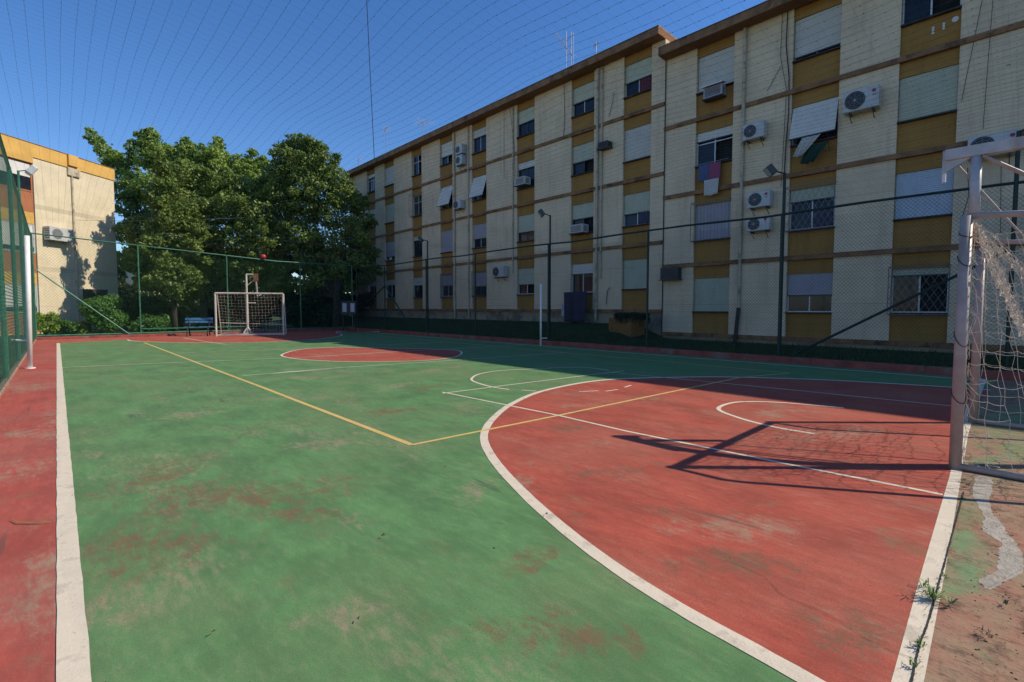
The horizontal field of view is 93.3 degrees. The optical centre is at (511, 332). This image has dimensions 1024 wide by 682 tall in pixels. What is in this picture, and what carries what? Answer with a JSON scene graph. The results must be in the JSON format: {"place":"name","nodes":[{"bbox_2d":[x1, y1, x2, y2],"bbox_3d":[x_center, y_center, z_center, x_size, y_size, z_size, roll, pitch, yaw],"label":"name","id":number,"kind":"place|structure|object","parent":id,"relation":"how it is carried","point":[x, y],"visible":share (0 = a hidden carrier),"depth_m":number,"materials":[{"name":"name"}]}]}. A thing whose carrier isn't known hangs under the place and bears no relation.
{"place":"outdoors","nodes":[
{"label":"outdoors","id":0,"kind":"place"},
{"bbox_2d":[0,313,350,372],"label":"ground","id":1,"kind":"structure","parent":0,"point":[127,329],"depth_m":30.93,"materials":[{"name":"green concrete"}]},
{"bbox_2d":[0,339,35,397],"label":"kerb","id":2,"kind":"structure","parent":1,"relation":"on","point":[2,391],"depth_m":9.21,"materials":[{"name":"beige concrete"}]},
{"bbox_2d":[0,134,35,390],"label":"chain link fence","id":3,"kind":"object","parent":2,"relation":"on","point":[19,300],"visible":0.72,"depth_m":10.89,"materials":[{"name":"green metal"}]},
{"bbox_2d":[17,165,37,268],"bbox_3d":[-17.305,-2.759,17.410,0.420,6.450,0.533,3,4,41],"label":"floodlight","id":4,"kind":"object","parent":1,"relation":"on","point":[31,170],"visible":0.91,"depth_m":17.13,"materials":[{"name":"white metal"}]},
{"bbox_2d":[36,311,60,334],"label":"shrub","id":5,"kind":"object","parent":1,"relation":"on","point":[46,324],"visible":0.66,"depth_m":23.58,"materials":[{"name":"green plant"}]},
{"bbox_2d":[0,133,119,335],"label":"apartment block","id":6,"kind":"structure","parent":1,"relation":"on","point":[53,174],"depth_m":27.19,"materials":[{"name":"beige paint"}]},
{"bbox_2d":[0,155,32,191],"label":"window","id":7,"kind":"structure","parent":6,"relation":"in","point":[21,165],"depth_m":25.00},
{"bbox_2d":[2,220,35,252],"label":"window","id":8,"kind":"structure","parent":6,"relation":"in","point":[31,227],"depth_m":24.83,"materials":[{"name":"white metal"}]},
{"bbox_2d":[5,284,38,312],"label":"window","id":9,"kind":"structure","parent":6,"relation":"in","point":[36,293],"depth_m":24.63,"materials":[{"name":"white metal"}]},
{"bbox_2d":[43,226,72,242],"bbox_3d":[-24.973,-5.363,26.604,0.431,0.780,1.282,0,3,5],"label":"air conditioner","id":10,"kind":"object","parent":6,"relation":"attached to","point":[59,231],"visible":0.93,"depth_m":26.40,"materials":[{"name":"plastic"}]},
{"bbox_2d":[52,318,78,333],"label":"shrub","id":11,"kind":"object","parent":1,"relation":"on","point":[67,326],"visible":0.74,"depth_m":24.50,"materials":[{"name":"green plant"}]},
{"bbox_2d":[70,322,89,333],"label":"shrub","id":12,"kind":"object","parent":1,"relation":"on","point":[81,327],"visible":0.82,"depth_m":24.96,"materials":[{"name":"green plant"}]},
{"bbox_2d":[76,293,129,332],"bbox_3d":[-21.876,-1.016,25.924,2.220,2.188,2.470,-3,4,-43],"label":"shrub","id":13,"kind":"object","parent":1,"relation":"on","point":[111,308],"visible":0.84,"depth_m":25.38,"materials":[{"name":"green plant"}]},
{"bbox_2d":[118,285,153,327],"bbox_3d":[-26.069,-1.772,33.372,4.100,2.998,3.227,-3,4,-43],"label":"shrub","id":14,"kind":"object","parent":1,"relation":"on","point":[128,302],"visible":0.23,"depth_m":32.66,"materials":[{"name":"green plant"}]},
{"bbox_2d":[117,247,171,308],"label":"tree","id":15,"kind":"object","parent":1,"relation":"on","point":[123,276],"visible":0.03,"depth_m":43.46,"materials":[{"name":"green plant"}]},
{"bbox_2d":[127,313,170,333],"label":"shrub","id":16,"kind":"object","parent":1,"relation":"on","point":[164,321],"visible":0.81,"depth_m":25.72,"materials":[{"name":"green plant"}]},
{"bbox_2d":[131,294,186,326],"bbox_3d":[-24.246,-1.520,33.438,3.527,2.832,3.620,-3,4,-43],"label":"shrub","id":17,"kind":"object","parent":1,"relation":"on","point":[155,304],"visible":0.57,"depth_m":32.21,"materials":[{"name":"green plant"}]},
{"bbox_2d":[0,328,328,381],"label":"grass","id":18,"kind":"structure","parent":1,"relation":"on","point":[88,335],"depth_m":17.79,"materials":[{"name":"green plant"}]},
{"bbox_2d":[135,149,222,330],"bbox_3d":[-19.355,-5.085,28.132,3.439,10.471,4.206,-1,3,-12],"label":"tree","id":19,"kind":"object","parent":1,"relation":"on","point":[175,228],"visible":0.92,"depth_m":27.11,"materials":[{"name":"green plant"}]},
{"bbox_2d":[82,126,286,326],"bbox_3d":[-24.516,-7.965,35.757,16.605,15.492,4.496,0,3,3],"label":"tree","id":20,"kind":"object","parent":1,"relation":"on","point":[182,146],"visible":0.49,"depth_m":35.38,"materials":[{"name":"green plant"}]},
{"bbox_2d":[164,299,213,326],"bbox_3d":[-22.335,-1.457,34.025,4.058,2.622,3.137,-3,4,-43],"label":"shrub","id":21,"kind":"object","parent":1,"relation":"on","point":[184,310],"visible":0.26,"depth_m":33.07,"materials":[{"name":"green plant"}]},
{"bbox_2d":[35,328,348,339],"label":"kerb","id":22,"kind":"structure","parent":1,"relation":"on","point":[147,335],"depth_m":23.31,"materials":[{"name":"red concrete"}]},
{"bbox_2d":[30,232,353,336],"bbox_3d":[-14.884,-2.146,25.003,14.103,4.517,0.145,-3,4,-43],"label":"chain link fence","id":23,"kind":"object","parent":22,"relation":"on","point":[172,331],"visible":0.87,"depth_m":23.17,"materials":[{"name":"green metal"}]},
{"bbox_2d":[112,157,291,329],"bbox_3d":[-19.420,-5.389,30.448,11.177,10.883,4.495,0,3,-5],"label":"tree","id":24,"kind":"object","parent":1,"relation":"on","point":[217,211],"visible":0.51,"depth_m":29.71,"materials":[{"name":"green plant"}]},
{"bbox_2d":[191,291,244,327],"bbox_3d":[-19.660,-1.568,33.578,4.334,2.744,3.818,-3,4,-43],"label":"shrub","id":25,"kind":"object","parent":1,"relation":"on","point":[222,309],"visible":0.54,"depth_m":32.69,"materials":[{"name":"green plant"}]},
{"bbox_2d":[229,289,291,328],"bbox_3d":[-16.956,-1.613,33.139,4.245,2.852,3.432,-3,4,-43],"label":"shrub","id":26,"kind":"object","parent":1,"relation":"on","point":[253,307],"visible":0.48,"depth_m":32.00,"materials":[{"name":"green plant"}]},
{"bbox_2d":[262,286,321,327],"bbox_3d":[-14.207,-1.719,31.837,3.414,2.996,3.743,-3,4,-43],"label":"shrub","id":27,"kind":"object","parent":1,"relation":"on","point":[307,308],"visible":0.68,"depth_m":31.16,"materials":[{"name":"green plant"}]},
{"bbox_2d":[248,132,382,326],"bbox_3d":[-12.895,-6.420,31.069,8.777,12.779,3.536,0,3,-1],"label":"tree","id":28,"kind":"object","parent":1,"relation":"on","point":[302,147],"visible":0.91,"depth_m":30.53,"materials":[{"name":"green plant"}]},
{"bbox_2d":[345,245,375,307],"bbox_3d":[-10.937,-3.588,37.158,3.960,6.607,4.403,1,3,22],"label":"tree","id":29,"kind":"object","parent":1,"relation":"on","point":[366,300],"visible":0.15,"depth_m":35.85,"materials":[{"name":"green plant"}]},
{"bbox_2d":[344,25,676,335],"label":"apartment block","id":30,"kind":"structure","parent":1,"relation":"on","point":[514,130],"depth_m":23.11,"materials":[{"name":"beige concrete"}]},
{"bbox_2d":[384,165,393,187],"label":"window","id":31,"kind":"structure","parent":30,"relation":"in","point":[390,171],"depth_m":33.41,"materials":[{"name":"white metal"}]},
{"bbox_2d":[385,203,393,224],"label":"window","id":32,"kind":"structure","parent":30,"relation":"in","point":[390,207],"depth_m":33.61,"materials":[{"name":"white metal"}]},
{"bbox_2d":[386,241,394,260],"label":"window","id":33,"kind":"structure","parent":30,"relation":"in","point":[389,257],"depth_m":33.72,"materials":[{"name":"white metal"}]},
{"bbox_2d":[409,191,421,217],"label":"window","id":34,"kind":"structure","parent":30,"relation":"in","point":[419,199],"depth_m":30.93,"materials":[{"name":"glass"}]},
{"bbox_2d":[413,236,421,257],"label":"window","id":35,"kind":"structure","parent":30,"relation":"in","point":[417,246],"depth_m":31.26,"materials":[{"name":"glass"}]},
{"bbox_2d":[437,185,452,209],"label":"window","id":36,"kind":"structure","parent":30,"relation":"in","point":[446,192],"depth_m":28.54,"materials":[{"name":"white metal"}]},
{"bbox_2d":[439,141,451,166],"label":"window","id":37,"kind":"structure","parent":30,"relation":"in","point":[448,150],"depth_m":28.61,"materials":[{"name":"white metal"}]},
{"bbox_2d":[440,273,452,297],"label":"window","id":38,"kind":"structure","parent":30,"relation":"in","point":[450,278],"depth_m":28.95,"materials":[{"name":"white metal"}]},
{"bbox_2d":[440,229,452,253],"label":"window","id":39,"kind":"structure","parent":30,"relation":"in","point":[450,243],"depth_m":28.81,"materials":[{"name":"white metal"}]},
{"bbox_2d":[469,174,485,201],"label":"window","id":40,"kind":"structure","parent":30,"relation":"in","point":[474,192],"depth_m":26.31,"materials":[{"name":"white metal"}]},
{"bbox_2d":[471,126,485,154],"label":"window","id":41,"kind":"structure","parent":30,"relation":"in","point":[479,137],"depth_m":26.36,"materials":[{"name":"white metal"}]},
{"bbox_2d":[471,270,486,297],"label":"window","id":42,"kind":"structure","parent":30,"relation":"in","point":[478,278],"depth_m":26.70,"materials":[{"name":"glass"}]},
{"bbox_2d":[471,223,486,248],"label":"window","id":43,"kind":"structure","parent":30,"relation":"in","point":[482,234],"depth_m":26.61,"materials":[{"name":"white metal"}]},
{"bbox_2d":[492,266,507,280],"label":"air conditioner","id":44,"kind":"object","parent":30,"relation":"attached to","point":[497,269],"visible":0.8,"depth_m":24.86,"materials":[{"name":"plastic"}]},
{"bbox_2d":[514,176,530,187],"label":"window air conditioner","id":45,"kind":"object","parent":30,"relation":"attached to","point":[524,181],"depth_m":23.45,"materials":[{"name":"plastic"}]},
{"bbox_2d":[516,213,533,242],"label":"window","id":46,"kind":"structure","parent":30,"relation":"in","point":[524,223],"depth_m":23.97,"materials":[{"name":"metal"}]},
{"bbox_2d":[517,268,533,294],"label":"window","id":47,"kind":"structure","parent":30,"relation":"in","point":[526,277],"depth_m":24.17,"materials":[{"name":"white metal"}]},
{"bbox_2d":[516,159,534,190],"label":"window","id":48,"kind":"structure","parent":30,"relation":"in","point":[529,171],"depth_m":23.76,"materials":[{"name":"metal"}]},
{"bbox_2d":[516,105,534,138],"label":"window","id":49,"kind":"structure","parent":30,"relation":"in","point":[525,128],"depth_m":23.71,"materials":[{"name":"metal"}]},
{"bbox_2d":[553,31,574,66],"bbox_3d":[2.357,-12.599,22.130,0.840,2.787,1.191,-3,4,-43],"label":"tv antenna","id":50,"kind":"object","parent":30,"relation":"on","point":[566,47],"visible":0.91,"depth_m":21.81,"materials":[{"name":"metal"}]},
{"bbox_2d":[564,292,586,322],"bbox_3d":[2.754,-1.100,21.172,0.102,1.345,1.301,-3,4,-43],"label":"tarp","id":51,"kind":"object","parent":30,"relation":"hanging from","point":[576,310],"visible":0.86,"depth_m":21.15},
{"bbox_2d":[569,223,588,234],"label":"window air conditioner","id":52,"kind":"object","parent":30,"relation":"attached to","point":[580,230],"depth_m":21.00,"materials":[{"name":"plastic"}]},
{"bbox_2d":[570,141,593,176],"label":"window","id":53,"kind":"structure","parent":30,"relation":"in","point":[579,159],"depth_m":21.34,"materials":[{"name":"metal"}]},
{"bbox_2d":[572,263,592,292],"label":"window","id":54,"kind":"structure","parent":30,"relation":"in","point":[585,265],"depth_m":21.54,"materials":[{"name":"white metal"}]},
{"bbox_2d":[571,80,594,118],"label":"window","id":55,"kind":"structure","parent":30,"relation":"in","point":[585,105],"depth_m":21.15,"materials":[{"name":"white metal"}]},
{"bbox_2d":[573,201,593,232],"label":"window","id":56,"kind":"structure","parent":30,"relation":"in","point":[583,207],"depth_m":21.41,"materials":[{"name":"metal"}]},
{"bbox_2d":[596,140,612,150],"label":"window air conditioner","id":57,"kind":"object","parent":30,"relation":"attached to","point":[604,147],"depth_m":19.98,"materials":[{"name":"metal"}]},
{"bbox_2d":[621,259,646,289],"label":"window","id":58,"kind":"structure","parent":30,"relation":"in","point":[641,271],"depth_m":19.55,"materials":[{"name":"white metal"}]},
{"bbox_2d":[622,190,649,227],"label":"window","id":59,"kind":"structure","parent":30,"relation":"in","point":[635,202],"depth_m":19.41,"materials":[{"name":"white metal"}]},
{"bbox_2d":[622,123,650,163],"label":"window","id":60,"kind":"structure","parent":30,"relation":"in","point":[639,154],"depth_m":19.26,"materials":[{"name":"white metal"}]},
{"bbox_2d":[623,56,651,99],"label":"window","id":61,"kind":"structure","parent":30,"relation":"in","point":[644,69],"depth_m":19.13,"materials":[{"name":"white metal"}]},
{"bbox_2d":[348,327,1023,380],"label":"kerb","id":62,"kind":"structure","parent":1,"relation":"on","point":[990,374],"depth_m":12.37,"materials":[{"name":"grey concrete"}]},
{"bbox_2d":[355,180,1023,370],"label":"chain link fence","id":63,"kind":"object","parent":1,"relation":"on","point":[1007,344],"visible":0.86,"depth_m":12.91,"materials":[{"name":"green metal"}]},
{"bbox_2d":[418,236,428,328],"bbox_3d":[-4.439,-2.485,24.227,0.502,4.612,0.340,0,3,2],"label":"floodlight","id":64,"kind":"object","parent":63,"relation":"attached to","point":[420,238],"visible":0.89,"depth_m":24.21,"materials":[{"name":"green metal"}]},
{"bbox_2d":[0,0,1023,268],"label":"overhead net","id":65,"kind":"object","parent":63,"relation":"attached to","point":[520,138],"visible":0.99,"depth_m":8.09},
{"bbox_2d":[537,209,550,335],"bbox_3d":[1.216,-2.240,18.207,0.502,4.732,0.340,0,3,-3],"label":"floodlight","id":66,"kind":"object","parent":63,"relation":"attached to","point":[541,213],"visible":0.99,"depth_m":18.17,"materials":[{"name":"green metal"}]},
{"bbox_2d":[763,163,785,352],"bbox_3d":[6.718,-1.878,12.437,0.503,4.792,0.340,1,3,13],"label":"floodlight","id":67,"kind":"object","parent":63,"relation":"attached to","point":[771,168],"visible":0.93,"depth_m":12.30,"materials":[{"name":"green metal"}]},
{"bbox_2d":[1009,129,1023,360],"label":"floodlight","id":68,"kind":"object","parent":63,"relation":"attached to","point":[1017,155],"visible":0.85,"depth_m":9.30,"materials":[{"name":"green metal"}]},
{"bbox_2d":[658,0,1023,355],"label":"apartment block","id":69,"kind":"structure","parent":1,"relation":"on","point":[752,94],"depth_m":14.30,"materials":[{"name":"beige concrete"}]},
{"bbox_2d":[660,267,681,280],"bbox_3d":[5.962,-2.194,18.157,0.350,0.475,0.780,-3,4,-43],"label":"window air conditioner","id":70,"kind":"object","parent":69,"relation":"attached to","point":[669,272],"depth_m":18.00,"materials":[{"name":"metal"}]},
{"bbox_2d":[690,197,731,242],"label":"window","id":71,"kind":"structure","parent":69,"relation":"in","point":[705,228],"depth_m":17.12,"materials":[{"name":"white metal"}]},
{"bbox_2d":[694,277,728,312],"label":"window","id":72,"kind":"structure","parent":69,"relation":"in","point":[723,307],"depth_m":17.30,"materials":[{"name":"white metal"}]},
{"bbox_2d":[694,125,732,168],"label":"window","id":73,"kind":"structure","parent":69,"relation":"in","point":[702,157],"depth_m":17.21,"materials":[{"name":"white metal"}]},
{"bbox_2d":[702,83,726,102],"bbox_3d":[7.007,-8.290,16.736,0.350,0.395,0.730,-3,4,-43],"label":"window air conditioner","id":74,"kind":"object","parent":69,"relation":"attached to","point":[720,91],"depth_m":16.63,"materials":[{"name":"metal"}]},
{"bbox_2d":[696,45,734,95],"bbox_3d":[7.126,-9.159,16.894,0.240,1.335,1.320,-3,4,-43],"label":"window","id":75,"kind":"structure","parent":69,"relation":"in","point":[712,66],"depth_m":16.89,"materials":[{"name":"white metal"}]},
{"bbox_2d":[742,120,767,148],"bbox_3d":[7.940,-6.449,15.798,0.360,0.738,0.670,-3,4,-43],"label":"air conditioner","id":76,"kind":"object","parent":69,"relation":"attached to","point":[761,128],"visible":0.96,"depth_m":15.65,"materials":[{"name":"plastic"}]},
{"bbox_2d":[747,189,772,215],"bbox_3d":[8.088,-4.208,15.754,0.360,0.728,0.700,-3,4,-43],"label":"air conditioner","id":77,"kind":"object","parent":69,"relation":"attached to","point":[755,200],"visible":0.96,"depth_m":15.61,"materials":[{"name":"plastic"}]},
{"bbox_2d":[747,217,772,238],"bbox_3d":[8.088,-3.420,15.794,0.360,0.668,0.700,-3,4,-43],"label":"air conditioner","id":78,"kind":"object","parent":69,"relation":"attached to","point":[758,222],"visible":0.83,"depth_m":15.65,"materials":[{"name":"plastic"}]},
{"bbox_2d":[785,272,832,313],"bbox_3d":[9.247,-1.225,15.039,0.240,1.275,1.270,-3,4,-43],"label":"window","id":79,"kind":"structure","parent":69,"relation":"in","point":[793,301],"depth_m":15.06,"materials":[{"name":"white metal"}]},
{"bbox_2d":[789,131,830,158],"bbox_3d":[9.046,-5.709,14.629,0.412,0.632,1.100,-3,4,-43],"label":"drying rack","id":80,"kind":"object","parent":69,"relation":"attached to","point":[815,141],"visible":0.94,"depth_m":14.46,"materials":[{"name":"metal"}]},
{"bbox_2d":[793,134,819,157],"bbox_3d":[8.881,-5.612,14.567,0.106,0.566,0.730,-3,4,-43],"label":"cloth","id":81,"kind":"object","parent":80,"relation":"hanging from","point":[808,142],"visible":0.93,"depth_m":14.62,"materials":[{"name":"white fabric"}]},
{"bbox_2d":[800,141,827,163],"bbox_3d":[9.053,-5.367,14.470,0.106,0.545,0.734,-3,4,-43],"label":"cloth","id":82,"kind":"object","parent":80,"relation":"hanging from","point":[807,158],"visible":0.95,"depth_m":14.52,"materials":[{"name":"green fabric"}]},
{"bbox_2d":[785,180,836,232],"bbox_3d":[9.181,-3.836,14.844,0.423,1.481,1.331,-3,4,-43],"label":"window","id":83,"kind":"structure","parent":69,"relation":"in","point":[805,216],"depth_m":14.88,"materials":[{"name":"glass"}]},
{"bbox_2d":[788,96,838,147],"bbox_3d":[9.179,-6.425,14.711,0.427,1.255,1.270,-3,4,-43],"label":"window","id":84,"kind":"structure","parent":69,"relation":"in","point":[807,116],"depth_m":14.65,"materials":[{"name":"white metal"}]},
{"bbox_2d":[792,3,841,63],"bbox_3d":[9.247,-9.045,14.643,0.240,1.335,1.270,-3,4,-43],"label":"window","id":85,"kind":"structure","parent":69,"relation":"in","point":[831,22],"depth_m":14.65,"materials":[{"name":"white metal"}]},
{"bbox_2d":[843,84,881,121],"bbox_3d":[9.910,-6.447,13.687,0.380,0.808,0.840,-3,4,-43],"label":"air conditioner","id":86,"kind":"object","parent":69,"relation":"attached to","point":[868,94],"visible":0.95,"depth_m":13.55,"materials":[{"name":"plastic"}]},
{"bbox_2d":[887,263,950,316],"bbox_3d":[10.987,-1.137,13.059,0.423,1.431,1.281,-3,4,-43],"label":"window","id":87,"kind":"structure","parent":69,"relation":"in","point":[896,293],"depth_m":13.24,"materials":[{"name":"white metal"}]},
{"bbox_2d":[893,167,953,220],"bbox_3d":[11.053,-3.730,12.991,0.240,1.325,1.220,-3,4,-43],"label":"window","id":88,"kind":"structure","parent":69,"relation":"in","point":[935,177],"depth_m":13.01,"materials":[{"name":"white metal"}]},
{"bbox_2d":[897,63,958,124],"bbox_3d":[11.053,-6.331,12.859,0.240,1.255,1.220,-3,4,-43],"label":"window","id":89,"kind":"structure","parent":69,"relation":"in","point":[952,79],"depth_m":12.85,"materials":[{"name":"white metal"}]},
{"bbox_2d":[900,0,961,27],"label":"window","id":90,"kind":"structure","parent":69,"relation":"in","point":[914,4],"depth_m":12.97,"materials":[{"name":"black glass"}]},
{"bbox_2d":[968,128,1019,163],"bbox_3d":[11.768,-4.455,11.826,0.360,0.758,0.900,-3,4,-43],"label":"air conditioner","id":91,"kind":"object","parent":69,"relation":"attached to","point":[1009,134],"visible":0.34,"depth_m":11.70,"materials":[{"name":"plastic"}]},
{"bbox_2d":[0,0,765,295],"label":"sky","id":92,"kind":"structure","parent":0,"point":[342,57],"materials":[{"name":"blue"}]},
{"bbox_2d":[0,330,1023,681],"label":"court floor","id":93,"kind":"structure","parent":0,"point":[606,514],"depth_m":3.11,"materials":[{"name":"red paint"}]},
{"bbox_2d":[11,235,35,368],"bbox_3d":[-10.887,-0.665,10.699,0.434,2.947,0.176,0,3,-10],"label":"net post","id":94,"kind":"object","parent":93,"relation":"on","point":[28,302],"visible":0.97,"depth_m":10.71,"materials":[{"name":"white metal"}]},
{"bbox_2d":[183,318,212,336],"bbox_3d":[-15.089,-0.256,23.253,1.150,0.882,0.808,-1,3,-24],"label":"bench","id":95,"kind":"object","parent":93,"relation":"on","point":[209,321],"visible":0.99,"depth_m":23.42,"materials":[{"name":"blue metal"}]},
{"bbox_2d":[242,274,257,333],"bbox_3d":[-13.330,-1.440,24.644,0.860,3.118,0.499,-3,4,-43],"label":"basketball stand","id":96,"kind":"object","parent":93,"relation":"on","point":[255,278],"visible":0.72,"depth_m":24.55,"materials":[{"name":"white paint"}]},
{"bbox_2d":[214,292,286,335],"bbox_3d":[-12.873,-0.909,23.933,3.026,2.094,1.019,-1,3,-18],"label":"football goal","id":97,"kind":"object","parent":93,"relation":"on","point":[282,311],"visible":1,"depth_m":23.84,"materials":[{"name":"white paint"}]},
{"bbox_2d":[341,301,356,330],"bbox_3d":[-9.345,-0.928,27.715,0.840,1.750,0.250,0,3,-8],"label":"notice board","id":98,"kind":"object","parent":93,"relation":"on","point":[348,307],"visible":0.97,"depth_m":27.59,"materials":[{"name":"black metal"}]},
{"bbox_2d":[540,284,546,345],"bbox_3d":[1.114,-0.610,17.076,0.267,2.190,0.068,-1,3,-13],"label":"net post","id":99,"kind":"object","parent":93,"relation":"on","point":[541,338],"visible":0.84,"depth_m":17.03,"materials":[{"name":"white metal"}]},
{"bbox_2d":[63,368,1023,681],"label":"grit","id":100,"kind":"object","parent":93,"relation":"on","point":[949,568],"visible":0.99,"depth_m":2.42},
{"bbox_2d":[920,583,952,602],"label":"weed","id":101,"kind":"object","parent":93,"relation":"on","point":[933,595],"visible":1,"depth_m":2.22,"materials":[{"name":"green plant"}]},
{"bbox_2d":[942,136,1023,237],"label":"basketball stand","id":102,"kind":"object","parent":93,"relation":"on","point":[977,154],"visible":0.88,"depth_m":4.70,"materials":[{"name":"white metal"}]},
{"bbox_2d":[948,210,1023,480],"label":"football goal","id":103,"kind":"object","parent":93,"relation":"on","point":[969,232],"visible":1,"depth_m":4.00,"materials":[{"name":"white paint"}]},
{"bbox_2d":[270,316,1023,371],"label":"grass bank","id":104,"kind":"structure","parent":0,"point":[367,320],"depth_m":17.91,"materials":[{"name":"green plant"}]},
{"bbox_2d":[609,312,649,336],"bbox_3d":[4.536,-0.243,18.383,1.302,1.086,1.494,-3,4,-43],"label":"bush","id":105,"kind":"object","parent":104,"relation":"on","point":[630,321],"visible":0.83,"depth_m":18.06,"materials":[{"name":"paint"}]},
{"bbox_3d":[7.015,-5.990,16.963,0.152,0.067,1.200,-3,4,-43],"label":"drying rail","id":106,"kind":"object","parent":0,"visible":0},
{"bbox_2d":[698,164,708,180],"bbox_3d":[6.789,-5.652,17.131,0.052,0.585,0.377,-3,4,-43],"label":"towel","id":107,"kind":"object","parent":106,"relation":"hanging from","point":[703,169],"visible":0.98,"depth_m":17.14,"materials":[{"name":"blue fabric"}]},
{"bbox_2d":[704,178,718,195],"bbox_3d":[6.965,-5.080,16.915,0.052,0.565,0.531,-3,4,-43],"label":"cloth","id":108,"kind":"object","parent":106,"relation":"hanging from","point":[711,189],"visible":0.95,"depth_m":16.92,"materials":[{"name":"white fabric"}]},
{"bbox_2d":[708,161,720,179],"bbox_3d":[7.060,-5.627,16.845,0.052,0.605,0.406,-3,4,-43],"label":"towel","id":109,"kind":"object","parent":106,"relation":"hanging from","point":[712,170],"visible":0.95,"depth_m":16.86,"materials":[{"name":"fabric"}]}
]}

